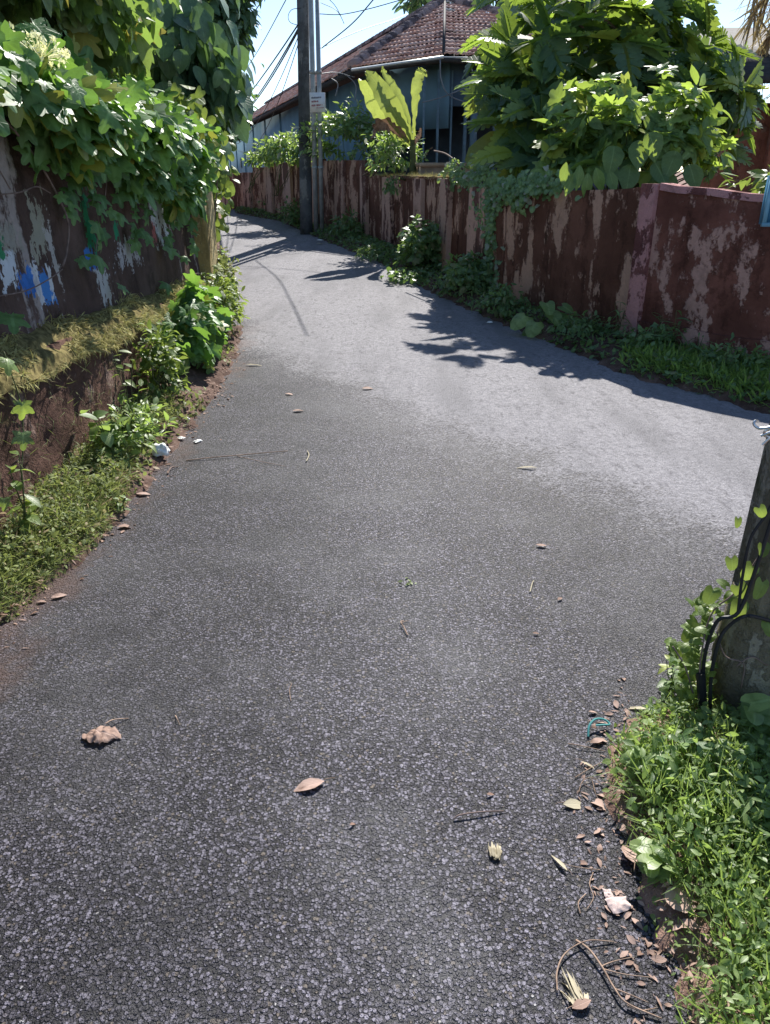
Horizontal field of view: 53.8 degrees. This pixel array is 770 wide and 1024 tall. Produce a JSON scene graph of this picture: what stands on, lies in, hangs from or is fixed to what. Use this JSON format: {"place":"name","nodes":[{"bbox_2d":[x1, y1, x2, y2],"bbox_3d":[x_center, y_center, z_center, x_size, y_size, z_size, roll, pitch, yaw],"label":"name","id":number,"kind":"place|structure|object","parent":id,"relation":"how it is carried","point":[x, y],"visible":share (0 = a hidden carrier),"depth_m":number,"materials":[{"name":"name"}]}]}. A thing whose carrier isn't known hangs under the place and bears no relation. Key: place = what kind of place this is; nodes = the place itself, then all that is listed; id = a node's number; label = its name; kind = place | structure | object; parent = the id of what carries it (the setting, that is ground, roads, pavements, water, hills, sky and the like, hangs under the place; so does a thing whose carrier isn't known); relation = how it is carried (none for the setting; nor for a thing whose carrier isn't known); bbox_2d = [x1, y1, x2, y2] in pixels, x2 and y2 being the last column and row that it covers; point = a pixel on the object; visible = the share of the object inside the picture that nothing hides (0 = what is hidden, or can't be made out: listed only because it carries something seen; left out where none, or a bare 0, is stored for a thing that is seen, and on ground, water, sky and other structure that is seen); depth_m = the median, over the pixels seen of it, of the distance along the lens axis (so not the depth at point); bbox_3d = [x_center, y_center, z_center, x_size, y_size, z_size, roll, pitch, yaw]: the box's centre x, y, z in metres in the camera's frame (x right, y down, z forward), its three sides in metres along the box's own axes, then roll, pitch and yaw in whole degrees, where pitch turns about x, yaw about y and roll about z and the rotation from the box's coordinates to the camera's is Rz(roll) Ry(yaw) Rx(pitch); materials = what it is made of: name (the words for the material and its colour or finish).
{"place":"outdoors","nodes":[
{"label":"outdoors","id":0,"kind":"place"},
{"bbox_2d":[0,324,242,624],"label":"bank soil","id":1,"kind":"structure","parent":0,"point":[198,380],"depth_m":4.60,"materials":[{"name":"soil"}]},
{"bbox_2d":[5,450,41,534],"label":"broadleaf herb","id":2,"kind":"object","parent":1,"relation":"on","point":[34,503],"visible":0.95,"depth_m":3.25,"materials":[{"name":"green plant"}]},
{"bbox_2d":[0,386,187,623],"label":"grass","id":3,"kind":"structure","parent":1,"relation":"on","point":[59,488],"depth_m":3.47,"materials":[{"name":"plant"}]},
{"bbox_2d":[80,409,128,454],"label":"broadleaf herb","id":4,"kind":"object","parent":1,"relation":"on","point":[108,438],"visible":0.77,"depth_m":4.11,"materials":[{"name":"green plant"}]},
{"bbox_2d":[0,315,238,592],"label":"wall weeds","id":5,"kind":"object","parent":1,"relation":"on","point":[98,514],"depth_m":3.92,"materials":[{"name":"green plant"}]},
{"bbox_2d":[108,489,130,511],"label":"broadleaf herb","id":6,"kind":"object","parent":1,"relation":"on","point":[119,506],"visible":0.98,"depth_m":3.72,"materials":[{"name":"green plant"}]},
{"bbox_2d":[113,350,147,420],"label":"broadleaf herb","id":7,"kind":"object","parent":1,"relation":"on","point":[132,383],"visible":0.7,"depth_m":4.45,"materials":[{"name":"green plant"}]},
{"bbox_2d":[88,394,177,468],"bbox_3d":[-1.483,-0.479,4.405,0.403,0.392,1.136,0,24,0],"label":"weed bush","id":8,"kind":"object","parent":1,"relation":"on","point":[135,421],"visible":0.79,"depth_m":4.36,"materials":[{"name":"green plant"}]},
{"bbox_2d":[131,317,190,402],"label":"weed bush","id":9,"kind":"object","parent":1,"relation":"on","point":[164,360],"visible":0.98,"depth_m":5.08,"materials":[{"name":"green plant"}]},
{"bbox_2d":[152,443,170,456],"bbox_3d":[-1.316,-0.369,4.427,0.115,0.076,0.098,0,24,0],"label":"plastic bag","id":10,"kind":"object","parent":1,"relation":"on","point":[162,449],"visible":0.92,"depth_m":4.41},
{"bbox_2d":[156,269,235,375],"bbox_3d":[-1.542,-1.498,5.989,0.581,0.781,1.514,0,24,0],"label":"weed bush","id":11,"kind":"object","parent":1,"relation":"on","point":[200,323],"visible":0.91,"depth_m":5.86,"materials":[{"name":"green plant"}]},
{"bbox_2d":[199,267,249,334],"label":"weed bush","id":12,"kind":"object","parent":1,"relation":"on","point":[230,303],"visible":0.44,"depth_m":7.03,"materials":[{"name":"green plant"}]},
{"bbox_2d":[0,209,769,1023],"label":"road","id":13,"kind":"structure","parent":0,"point":[200,863],"depth_m":2.54,"materials":[{"name":"asphalt"}]},
{"bbox_2d":[82,718,128,743],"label":"fallen leaf","id":14,"kind":"object","parent":13,"relation":"on","point":[105,734],"visible":1,"depth_m":2.26,"materials":[{"name":"plant"}]},
{"bbox_2d":[186,451,286,466],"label":"twig","id":15,"kind":"object","parent":13,"relation":"on","point":[237,456],"visible":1,"depth_m":4.46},
{"bbox_2d":[294,778,329,791],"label":"fallen leaf","id":16,"kind":"object","parent":13,"relation":"on","point":[308,784],"visible":1,"depth_m":2.09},
{"bbox_2d":[0,334,766,1023],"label":"leaf litter","id":17,"kind":"object","parent":13,"relation":"on","point":[656,956],"visible":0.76,"depth_m":1.75,"materials":[{"name":"plant"}]},
{"bbox_2d":[454,810,503,819],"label":"twig","id":18,"kind":"object","parent":13,"relation":"on","point":[455,817],"visible":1,"depth_m":1.99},
{"bbox_2d":[488,842,502,859],"bbox_3d":[0.271,0.847,1.894,0.048,0.030,0.066,10,26,22],"label":"dry husk","id":19,"kind":"object","parent":13,"relation":"on","point":[495,852],"visible":1,"depth_m":1.88,"materials":[{"name":"plant"}]},
{"bbox_2d":[555,798,580,808],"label":"fallen leaf","id":20,"kind":"object","parent":13,"relation":"on","point":[573,803],"visible":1,"depth_m":2.02,"materials":[{"name":"plant"}]},
{"bbox_2d":[559,967,588,1003],"bbox_3d":[0.389,1.004,1.588,0.066,0.065,0.101,-13,27,-26],"label":"dry husk","id":21,"kind":"object","parent":13,"relation":"on","point":[575,991],"visible":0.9,"depth_m":1.56,"materials":[{"name":"plant"}]},
{"bbox_2d":[565,998,590,1010],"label":"fallen leaf","id":22,"kind":"object","parent":13,"relation":"on","point":[583,1003],"visible":1,"depth_m":1.53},
{"bbox_2d":[556,939,613,992],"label":"twig","id":23,"kind":"object","parent":13,"relation":"on","point":[568,950],"visible":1,"depth_m":1.63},
{"bbox_2d":[587,717,610,736],"bbox_3d":[0.638,0.646,2.294,0.091,0.030,0.035,-12,27,-25],"label":"rope scrap","id":24,"kind":"object","parent":13,"relation":"on","point":[591,722],"visible":1,"depth_m":2.29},
{"bbox_2d":[591,798,608,810],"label":"fallen leaf","id":25,"kind":"object","parent":13,"relation":"on","point":[598,802],"visible":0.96,"depth_m":2.03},
{"bbox_2d":[602,888,613,897],"bbox_3d":[0.522,0.890,1.772,0.022,0.004,0.032,0,24,0],"label":"wrapper","id":26,"kind":"object","parent":13,"relation":"on","point":[608,893],"visible":1,"depth_m":1.77,"materials":[{"name":"paper"}]},
{"bbox_2d":[605,896,630,913],"bbox_3d":[0.538,0.899,1.744,0.053,0.010,0.042,-5,25,-11],"label":"wrapper","id":27,"kind":"object","parent":13,"relation":"on","point":[617,904],"visible":1,"depth_m":1.74,"materials":[{"name":"paper"}]},
{"bbox_2d":[575,939,661,1019],"bbox_3d":[0.503,0.969,1.596,0.092,0.011,0.211,-11,26,-23],"label":"twig","id":28,"kind":"object","parent":13,"relation":"on","point":[608,978],"visible":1,"depth_m":1.58,"materials":[{"name":"wood"}]},
{"bbox_2d":[621,845,637,870],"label":"fallen leaf","id":29,"kind":"object","parent":13,"relation":"on","point":[629,853],"visible":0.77,"depth_m":1.86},
{"bbox_2d":[217,172,688,276],"bbox_3d":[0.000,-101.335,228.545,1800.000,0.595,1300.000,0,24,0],"label":"ground","id":30,"kind":"structure","parent":0,"point":[679,177],"depth_m":63.43,"materials":[{"name":"soil"}]},
{"bbox_2d":[0,111,215,530],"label":"boundary wall","id":31,"kind":"structure","parent":30,"relation":"on","point":[70,307],"depth_m":4.20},
{"bbox_2d":[0,352,34,511],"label":"wall vine","id":32,"kind":"object","parent":31,"relation":"attached to","point":[23,439],"depth_m":3.36,"materials":[{"name":"green plant"}]},
{"bbox_2d":[0,17,237,333],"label":"creeper","id":33,"kind":"object","parent":31,"relation":"attached to","point":[82,119],"visible":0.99,"depth_m":4.30,"materials":[{"name":"green plant"}]},
{"bbox_2d":[191,191,218,284],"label":"wall pier","id":34,"kind":"structure","parent":30,"relation":"on","point":[205,241],"depth_m":7.53,"materials":[{"name":"paint"}]},
{"bbox_2d":[168,81,239,241],"bbox_3d":[-1.954,-3.474,7.961,0.864,1.861,2.463,-5,25,-10],"label":"creeper","id":35,"kind":"object","parent":34,"relation":"attached to","point":[193,103],"visible":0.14,"depth_m":7.38,"materials":[{"name":"green plant"}]},
{"bbox_2d":[212,245,242,320],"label":"weed bush","id":36,"kind":"object","parent":30,"relation":"on","point":[223,259],"visible":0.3,"depth_m":8.03,"materials":[{"name":"green plant"}]},
{"bbox_2d":[297,0,312,234],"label":"utility pole","id":37,"kind":"object","parent":30,"relation":"on","point":[305,178],"visible":0.82,"depth_m":15.50,"materials":[{"name":"concrete"}]},
{"bbox_2d":[243,0,285,72],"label":"overhead cable","id":38,"kind":"object","parent":37,"relation":"attached to","point":[270,29],"visible":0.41,"depth_m":20.85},
{"bbox_2d":[237,26,296,151],"bbox_3d":[-5.059,-14.198,27.393,0.454,2.141,27.507,-6,25,-14],"label":"cable bundle","id":39,"kind":"object","parent":37,"relation":"attached to","point":[284,53],"visible":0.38,"depth_m":18.40,"materials":[{"name":"rubber"}]},
{"bbox_2d":[308,0,318,231],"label":"service pipe","id":40,"kind":"object","parent":30,"relation":"on","point":[312,71],"visible":0.89,"depth_m":15.39,"materials":[{"name":"metal"}]},
{"bbox_2d":[315,0,323,230],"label":"service pipe","id":41,"kind":"object","parent":30,"relation":"on","point":[318,73],"visible":0.89,"depth_m":15.35,"materials":[{"name":"metal"}]},
{"bbox_2d":[309,92,325,111],"bbox_3d":[-1.349,-8.190,15.175,0.310,0.350,0.019,0,24,0],"label":"notice board","id":42,"kind":"object","parent":41,"relation":"attached to","point":[317,101],"visible":1,"depth_m":15.16,"materials":[{"name":"metal"}]},
{"bbox_2d":[322,0,372,47],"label":"overhead cable","id":43,"kind":"object","parent":41,"relation":"attached to","point":[349,25],"visible":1,"depth_m":13.22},
{"bbox_2d":[320,0,400,14],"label":"overhead cable","id":44,"kind":"object","parent":41,"relation":"attached to","point":[361,10],"visible":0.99,"depth_m":14.24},
{"bbox_2d":[321,14,407,47],"bbox_3d":[-0.295,-10.508,16.520,0.164,1.270,4.757,10,26,20],"label":"overhead cable","id":45,"kind":"object","parent":41,"relation":"attached to","point":[364,28],"visible":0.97,"depth_m":16.08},
{"bbox_2d":[227,0,618,189],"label":"teal house","id":46,"kind":"structure","parent":30,"relation":"on","point":[431,37],"depth_m":17.25,"materials":[{"name":"paint"}]},
{"bbox_2d":[219,158,640,336],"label":"boundary wall","id":47,"kind":"structure","parent":30,"relation":"on","point":[570,251],"depth_m":8.62,"materials":[{"name":"brown paint"}]},
{"bbox_2d":[251,128,328,195],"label":"hedge shrub","id":48,"kind":"object","parent":47,"relation":"on","point":[270,150],"visible":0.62,"depth_m":17.16,"materials":[{"name":"green plant"}]},
{"bbox_2d":[382,175,405,195],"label":"weed tuft","id":49,"kind":"object","parent":47,"relation":"attached to","point":[389,187],"visible":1,"depth_m":12.43,"materials":[{"name":"green plant"}]},
{"bbox_2d":[434,150,581,290],"bbox_3d":[1.250,-3.373,9.345,0.281,2.051,4.330,-6,25,-13],"label":"creeper","id":50,"kind":"object","parent":47,"relation":"attached to","point":[522,188],"visible":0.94,"depth_m":8.91,"materials":[{"name":"green plant"}]},
{"bbox_2d":[392,0,570,17],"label":"background tree","id":51,"kind":"object","parent":30,"relation":"on","point":[410,6],"visible":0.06,"depth_m":28.82,"materials":[{"name":"green plant"}]},
{"bbox_2d":[622,183,769,358],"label":"boundary wall","id":52,"kind":"structure","parent":30,"relation":"on","point":[701,258],"depth_m":6.37,"materials":[{"name":"red paint"}]},
{"bbox_2d":[218,0,769,171],"label":"sky","id":53,"kind":"structure","parent":0,"point":[331,26],"materials":[{"name":"white"}]},
{"bbox_2d":[234,209,769,413],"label":"verge strip","id":54,"kind":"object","parent":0,"point":[618,365],"visible":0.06,"depth_m":6.74,"materials":[{"name":"green soil"}]},
{"bbox_2d":[277,195,299,224],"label":"weed bush","id":55,"kind":"object","parent":54,"relation":"on","point":[292,214],"visible":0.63,"depth_m":17.85,"materials":[{"name":"green plant"}]},
{"bbox_2d":[327,207,365,236],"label":"weed bush","id":56,"kind":"object","parent":54,"relation":"on","point":[352,225],"visible":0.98,"depth_m":14.89,"materials":[{"name":"green plant"}]},
{"bbox_2d":[352,243,394,261],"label":"weed bush","id":57,"kind":"object","parent":54,"relation":"on","point":[377,253],"visible":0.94,"depth_m":12.54,"materials":[{"name":"green plant"}]},
{"bbox_2d":[380,266,439,284],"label":"weed bush","id":58,"kind":"object","parent":54,"relation":"on","point":[397,275],"visible":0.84,"depth_m":10.41,"materials":[{"name":"green plant"}]},
{"bbox_2d":[393,214,443,265],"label":"weed bush","id":59,"kind":"object","parent":54,"relation":"on","point":[426,245],"visible":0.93,"depth_m":10.92,"materials":[{"name":"green plant"}]},
{"bbox_2d":[437,249,495,295],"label":"weed bush","id":60,"kind":"object","parent":54,"relation":"on","point":[469,270],"visible":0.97,"depth_m":9.16,"materials":[{"name":"green plant"}]},
{"bbox_2d":[471,283,531,317],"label":"weed bush","id":61,"kind":"object","parent":54,"relation":"on","point":[505,297],"visible":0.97,"depth_m":8.13,"materials":[{"name":"green plant"}]},
{"bbox_2d":[234,206,769,411],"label":"ground weeds","id":62,"kind":"object","parent":54,"relation":"on","point":[368,239],"visible":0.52,"depth_m":7.84,"materials":[{"name":"green plant"}]},
{"bbox_2d":[510,301,573,337],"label":"taro plant","id":63,"kind":"object","parent":54,"relation":"on","point":[533,328],"visible":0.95,"depth_m":7.37,"materials":[{"name":"green plant"}]},
{"bbox_2d":[546,310,615,341],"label":"weed bush","id":64,"kind":"object","parent":54,"relation":"on","point":[576,324],"visible":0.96,"depth_m":7.00,"materials":[{"name":"green plant"}]},
{"bbox_2d":[606,302,631,338],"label":"tall weed","id":65,"kind":"object","parent":54,"relation":"on","point":[618,313],"visible":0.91,"depth_m":6.89,"materials":[{"name":"green plant"}]},
{"bbox_2d":[615,318,688,350],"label":"weed bush","id":66,"kind":"object","parent":54,"relation":"on","point":[648,336],"visible":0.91,"depth_m":6.43,"materials":[{"name":"green plant"}]},
{"bbox_2d":[662,310,692,347],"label":"tall weed","id":67,"kind":"object","parent":54,"relation":"on","point":[679,323],"visible":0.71,"depth_m":6.35,"materials":[{"name":"green plant"}]},
{"bbox_2d":[615,334,769,406],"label":"grass","id":68,"kind":"structure","parent":54,"relation":"on","point":[709,370],"depth_m":5.86,"materials":[{"name":"plant"}]},
{"bbox_2d":[682,332,712,357],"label":"tall weed","id":69,"kind":"object","parent":54,"relation":"on","point":[695,347],"visible":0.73,"depth_m":6.14,"materials":[{"name":"green plant"}]},
{"bbox_2d":[697,332,769,376],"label":"weed bush","id":70,"kind":"object","parent":54,"relation":"on","point":[747,359],"visible":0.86,"depth_m":5.83,"materials":[{"name":"green plant"}]},
{"bbox_2d":[759,175,769,389],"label":"blue board","id":71,"kind":"object","parent":54,"relation":"on","point":[764,220],"visible":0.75,"depth_m":4.88,"materials":[{"name":"paint"}]},
{"bbox_2d":[590,681,769,1023],"bbox_3d":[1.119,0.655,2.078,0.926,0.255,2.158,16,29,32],"label":"grass","id":72,"kind":"structure","parent":0,"point":[753,934],"depth_m":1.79,"materials":[{"name":"green plant"}]},
{"bbox_2d":[619,745,666,778],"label":"verge plant","id":73,"kind":"object","parent":72,"relation":"on","point":[625,756],"visible":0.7,"depth_m":2.03,"materials":[{"name":"green plant"}]},
{"bbox_2d":[629,836,681,884],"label":"verge plant","id":74,"kind":"object","parent":72,"relation":"on","point":[649,861],"visible":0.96,"depth_m":1.77,"materials":[{"name":"green plant"}]},
{"bbox_2d":[649,756,685,794],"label":"verge plant","id":75,"kind":"object","parent":72,"relation":"on","point":[668,772],"visible":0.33,"depth_m":1.98,"materials":[{"name":"green plant"}]},
{"bbox_2d":[656,654,688,696],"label":"verge plant","id":76,"kind":"object","parent":72,"relation":"on","point":[663,684],"visible":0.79,"depth_m":2.45,"materials":[{"name":"green plant"}]},
{"bbox_2d":[654,886,697,912],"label":"fallen leaf","id":77,"kind":"object","parent":72,"relation":"on","point":[684,906],"visible":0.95,"depth_m":1.70,"materials":[{"name":"plant"}]},
{"bbox_2d":[602,681,769,1023],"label":"weeds","id":78,"kind":"object","parent":72,"relation":"on","point":[701,714],"visible":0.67,"depth_m":1.84,"materials":[{"name":"green plant"}]},
{"bbox_2d":[673,919,709,931],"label":"fallen leaf","id":79,"kind":"object","parent":72,"relation":"on","point":[689,923],"visible":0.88,"depth_m":1.66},
{"bbox_2d":[664,728,725,774],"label":"verge plant","id":80,"kind":"object","parent":72,"relation":"on","point":[683,738],"visible":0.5,"depth_m":2.05,"materials":[{"name":"green plant"}]},
{"bbox_2d":[699,893,723,914],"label":"plant","id":81,"kind":"object","parent":72,"relation":"on","point":[721,910],"visible":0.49,"depth_m":1.69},
{"bbox_2d":[703,737,740,786],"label":"verge plant","id":82,"kind":"object","parent":72,"relation":"on","point":[723,745],"visible":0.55,"depth_m":1.99,"materials":[{"name":"green plant"}]},
{"bbox_2d":[707,423,769,709],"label":"concrete pole","id":83,"kind":"object","parent":72,"relation":"on","point":[743,639],"visible":0.57,"depth_m":2.23,"materials":[{"name":"concrete"}]},
{"bbox_2d":[664,504,769,706],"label":"creeper","id":84,"kind":"object","parent":83,"relation":"attached to","point":[689,647],"visible":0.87,"depth_m":2.22,"materials":[{"name":"green plant"}]},
{"bbox_2d":[696,505,769,714],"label":"black cable","id":85,"kind":"object","parent":83,"relation":"attached to","point":[701,684],"visible":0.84,"depth_m":2.14,"materials":[{"name":"rubber"}]},
{"bbox_2d":[752,419,769,445],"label":"wire tangle","id":86,"kind":"object","parent":83,"relation":"attached to","point":[765,433],"visible":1,"depth_m":1.92,"materials":[{"name":"metal"}]},
{"bbox_2d":[711,790,769,846],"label":"verge plant","id":87,"kind":"object","parent":72,"relation":"on","point":[748,806],"visible":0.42,"depth_m":1.84,"materials":[{"name":"green plant"}]},
{"bbox_2d":[737,693,769,751],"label":"verge plant","id":88,"kind":"object","parent":72,"relation":"on","point":[755,709],"visible":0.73,"depth_m":2.12,"materials":[{"name":"green plant"}]},
{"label":"yard terrain","id":89,"kind":"structure","parent":0,"visible":0},
{"bbox_2d":[280,91,393,166],"bbox_3d":[-0.911,-7.661,15.912,2.546,2.037,1.533,0,24,0],"label":"hedge shrub","id":90,"kind":"object","parent":89,"relation":"on","point":[346,130],"visible":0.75,"depth_m":15.53,"materials":[{"name":"green plant"}]},
{"bbox_2d":[358,66,426,175],"bbox_3d":[0.124,-6.552,12.818,1.150,1.742,0.508,0,24,0],"label":"banana plant","id":91,"kind":"object","parent":89,"relation":"on","point":[386,105],"visible":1,"depth_m":12.70,"materials":[{"name":"green plant"}]},
{"bbox_2d":[361,130,428,176],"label":"hedge shrub","id":92,"kind":"object","parent":89,"relation":"on","point":[394,146],"visible":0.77,"depth_m":13.20,"materials":[{"name":"green plant"}]},
{"bbox_2d":[415,163,469,175],"bbox_3d":[1.095,-5.609,13.157,1.120,0.805,0.880,-3,24,-6],"label":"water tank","id":93,"kind":"object","parent":89,"relation":"on","point":[437,168],"visible":0.21,"depth_m":12.63,"materials":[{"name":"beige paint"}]},
{"bbox_2d":[465,131,506,177],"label":"taro plant","id":94,"kind":"object","parent":89,"relation":"on","point":[482,142],"visible":0.04,"depth_m":10.14,"materials":[{"name":"green plant"}]},
{"bbox_2d":[454,0,769,183],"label":"breadfruit tree","id":95,"kind":"object","parent":89,"relation":"on","point":[521,74],"visible":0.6,"depth_m":9.35,"materials":[{"name":"green plant"}]},
{"bbox_2d":[530,62,739,197],"bbox_3d":[2.616,-3.797,7.967,2.240,1.616,2.057,0,24,0],"label":"shrub","id":96,"kind":"object","parent":89,"relation":"on","point":[629,134],"visible":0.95,"depth_m":7.64,"materials":[{"name":"green plant"}]},
{"bbox_2d":[672,27,769,191],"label":"laterite house","id":97,"kind":"structure","parent":89,"relation":"on","point":[760,160],"depth_m":13.79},
{"bbox_2d":[718,165,769,193],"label":"shrub","id":98,"kind":"object","parent":89,"relation":"on","point":[760,176],"visible":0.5,"depth_m":6.55,"materials":[{"name":"green plant"}]},
{"bbox_2d":[723,0,769,98],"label":"palm tree","id":99,"kind":"object","parent":89,"relation":"on","point":[755,17],"visible":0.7,"depth_m":12.89,"materials":[{"name":"brown plant"}]},
{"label":"garden terrain","id":100,"kind":"structure","parent":0,"visible":0},
{"bbox_2d":[0,0,177,78],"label":"broadleaf tree","id":101,"kind":"object","parent":100,"relation":"on","point":[122,35],"visible":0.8,"depth_m":5.37,"materials":[{"name":"green plant"}]},
{"bbox_2d":[111,0,264,72],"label":"tall tree","id":102,"kind":"object","parent":100,"relation":"on","point":[246,23],"visible":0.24,"depth_m":12.46,"materials":[{"name":"green plant"}]},
{"bbox_2d":[126,0,255,161],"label":"broadleaf tree","id":103,"kind":"object","parent":100,"relation":"on","point":[194,50],"visible":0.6,"depth_m":7.68,"materials":[{"name":"green plant"}]},
{"bbox_2d":[219,63,263,165],"bbox_3d":[-5.359,-10.553,20.131,4.438,5.168,5.210,0,24,0],"label":"distant tree","id":104,"kind":"object","parent":100,"relation":"on","point":[253,96],"visible":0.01,"depth_m":20.31,"materials":[{"name":"green plant"}]},
{"bbox_2d":[241,148,283,192],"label":"hedge shrub","id":105,"kind":"object","parent":100,"relation":"on","point":[252,157],"visible":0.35,"depth_m":19.78,"materials":[{"name":"green plant"}]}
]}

